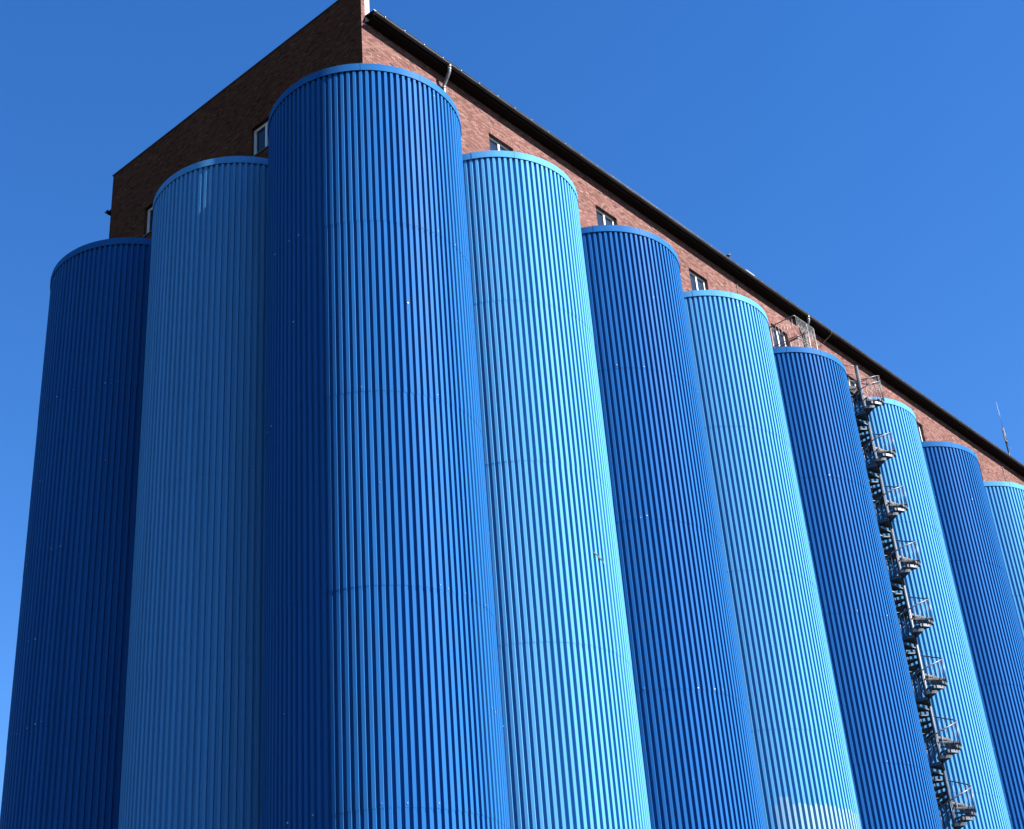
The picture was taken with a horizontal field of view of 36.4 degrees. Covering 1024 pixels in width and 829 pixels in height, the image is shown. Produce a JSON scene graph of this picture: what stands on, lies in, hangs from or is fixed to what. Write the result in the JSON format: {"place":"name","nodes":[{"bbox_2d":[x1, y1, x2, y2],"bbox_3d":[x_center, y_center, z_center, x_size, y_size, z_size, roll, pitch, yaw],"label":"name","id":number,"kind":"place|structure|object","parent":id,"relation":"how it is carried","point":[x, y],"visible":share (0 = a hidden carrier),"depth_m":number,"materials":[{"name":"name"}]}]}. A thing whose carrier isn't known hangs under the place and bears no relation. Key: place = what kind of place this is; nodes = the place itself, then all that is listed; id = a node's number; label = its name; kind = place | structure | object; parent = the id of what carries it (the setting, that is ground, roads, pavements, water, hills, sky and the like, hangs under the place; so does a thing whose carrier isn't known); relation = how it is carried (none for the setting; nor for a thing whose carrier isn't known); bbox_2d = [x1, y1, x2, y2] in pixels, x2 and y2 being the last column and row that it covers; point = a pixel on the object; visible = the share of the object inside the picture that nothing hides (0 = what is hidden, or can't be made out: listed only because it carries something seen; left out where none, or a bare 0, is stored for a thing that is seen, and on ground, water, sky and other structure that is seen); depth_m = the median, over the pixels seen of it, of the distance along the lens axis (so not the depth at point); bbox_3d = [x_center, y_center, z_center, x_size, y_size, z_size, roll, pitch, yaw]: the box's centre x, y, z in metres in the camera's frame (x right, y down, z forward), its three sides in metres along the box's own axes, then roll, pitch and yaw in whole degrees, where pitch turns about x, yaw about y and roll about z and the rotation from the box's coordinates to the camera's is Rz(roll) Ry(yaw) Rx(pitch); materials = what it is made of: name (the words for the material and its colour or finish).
{"place":"outdoors","nodes":[
{"label":"outdoors","id":0,"kind":"place"},
{"bbox_2d":[0,0,1023,811],"label":"sky","id":1,"kind":"structure","parent":0,"point":[862,160],"materials":[{"name":"blue"}]},
{"bbox_2d":[104,0,1023,824],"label":"brick building","id":2,"kind":"structure","parent":0,"point":[232,118],"depth_m":61.24,"materials":[{"name":"red brick"}]},
{"bbox_2d":[142,207,152,237],"bbox_3d":[-13.796,-7.709,60.571,1.420,1.470,0.270,-27,-37,33],"label":"window","id":3,"kind":"structure","parent":2,"relation":"in","point":[149,219],"depth_m":60.94,"materials":[{"name":"grey paint"}]},
{"bbox_2d":[252,121,267,156],"bbox_3d":[-9.030,-10.174,57.046,1.420,1.470,0.270,-27,-37,33],"label":"window","id":4,"kind":"structure","parent":2,"relation":"in","point":[261,134],"depth_m":57.33,"materials":[{"name":"grey paint"}]},
{"bbox_2d":[489,136,509,150],"bbox_3d":[-0.507,-9.756,59.011,0.098,1.420,1.420,-27,-37,33],"label":"window","id":5,"kind":"structure","parent":2,"relation":"in","point":[494,145],"depth_m":59.18,"materials":[{"name":"glass"}]},
{"bbox_2d":[596,208,613,224],"bbox_3d":[3.744,-7.613,63.261,0.098,1.420,1.420,-27,-37,33],"label":"window","id":6,"kind":"structure","parent":2,"relation":"in","point":[602,219],"depth_m":63.43,"materials":[{"name":"grey paint"}]},
{"bbox_2d":[689,271,705,289],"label":"window","id":7,"kind":"structure","parent":2,"relation":"in","point":[697,283],"depth_m":67.71,"materials":[{"name":"grey paint"}]},
{"bbox_2d":[771,327,786,346],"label":"window","id":8,"kind":"structure","parent":2,"relation":"in","point":[774,330],"depth_m":71.98,"materials":[{"name":"grey paint"}]},
{"bbox_2d":[917,424,922,441],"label":"window","id":9,"kind":"structure","parent":2,"relation":"in","point":[918,426],"depth_m":80.75,"materials":[{"name":"grey paint"}]},
{"bbox_2d":[996,403,1010,454],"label":"antenna","id":10,"kind":"object","parent":2,"relation":"on","point":[1004,435],"visible":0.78,"depth_m":93.24,"materials":[{"name":"black"}]},
{"label":"ground","id":11,"kind":"structure","parent":0,"visible":0},
{"bbox_2d":[0,237,151,828],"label":"grain silo","id":12,"kind":"object","parent":11,"relation":"on","point":[63,760],"visible":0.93,"depth_m":52.04,"materials":[{"name":"blue paint"}]},
{"bbox_2d":[118,156,267,828],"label":"grain silo","id":13,"kind":"object","parent":11,"relation":"on","point":[192,742],"visible":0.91,"depth_m":47.98,"materials":[{"name":"blue paint"}]},
{"bbox_2d":[261,63,509,828],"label":"grain silo","id":14,"kind":"object","parent":11,"relation":"on","point":[382,707],"visible":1,"depth_m":44.10,"materials":[{"name":"blue paint"}]},
{"bbox_2d":[462,150,650,828],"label":"grain silo","id":15,"kind":"object","parent":11,"relation":"on","point":[573,749],"visible":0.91,"depth_m":48.66,"materials":[{"name":"blue paint"}]},
{"bbox_2d":[581,225,765,828],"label":"grain silo","id":16,"kind":"object","parent":11,"relation":"on","point":[694,761],"visible":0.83,"depth_m":53.29,"materials":[{"name":"blue paint"}]},
{"bbox_2d":[683,290,861,828],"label":"grain silo","id":17,"kind":"object","parent":11,"relation":"on","point":[795,719],"visible":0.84,"depth_m":57.91,"materials":[{"name":"blue paint"}]},
{"bbox_2d":[773,346,942,828],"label":"grain silo","id":18,"kind":"object","parent":11,"relation":"on","point":[890,768],"visible":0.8,"depth_m":62.51,"materials":[{"name":"blue paint"}]},
{"bbox_2d":[769,315,817,348],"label":"balcony railing","id":19,"kind":"object","parent":18,"relation":"on","point":[795,338],"visible":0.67,"depth_m":70.76,"materials":[{"name":"metal"}]},
{"bbox_2d":[844,365,976,828],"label":"spiral staircase","id":20,"kind":"structure","parent":11,"relation":"on","point":[938,684],"depth_m":65.99,"materials":[{"name":"metal"}]},
{"bbox_2d":[851,397,1010,828],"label":"grain silo","id":21,"kind":"object","parent":11,"relation":"on","point":[972,763],"visible":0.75,"depth_m":67.22,"materials":[{"name":"blue paint"}]},
{"bbox_2d":[921,441,1023,828],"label":"grain silo","id":22,"kind":"object","parent":11,"relation":"on","point":[987,609],"visible":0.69,"depth_m":72.67,"materials":[{"name":"blue paint"}]},
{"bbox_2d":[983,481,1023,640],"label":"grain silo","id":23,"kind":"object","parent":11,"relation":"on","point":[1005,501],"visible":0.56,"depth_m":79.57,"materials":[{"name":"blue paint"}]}
]}

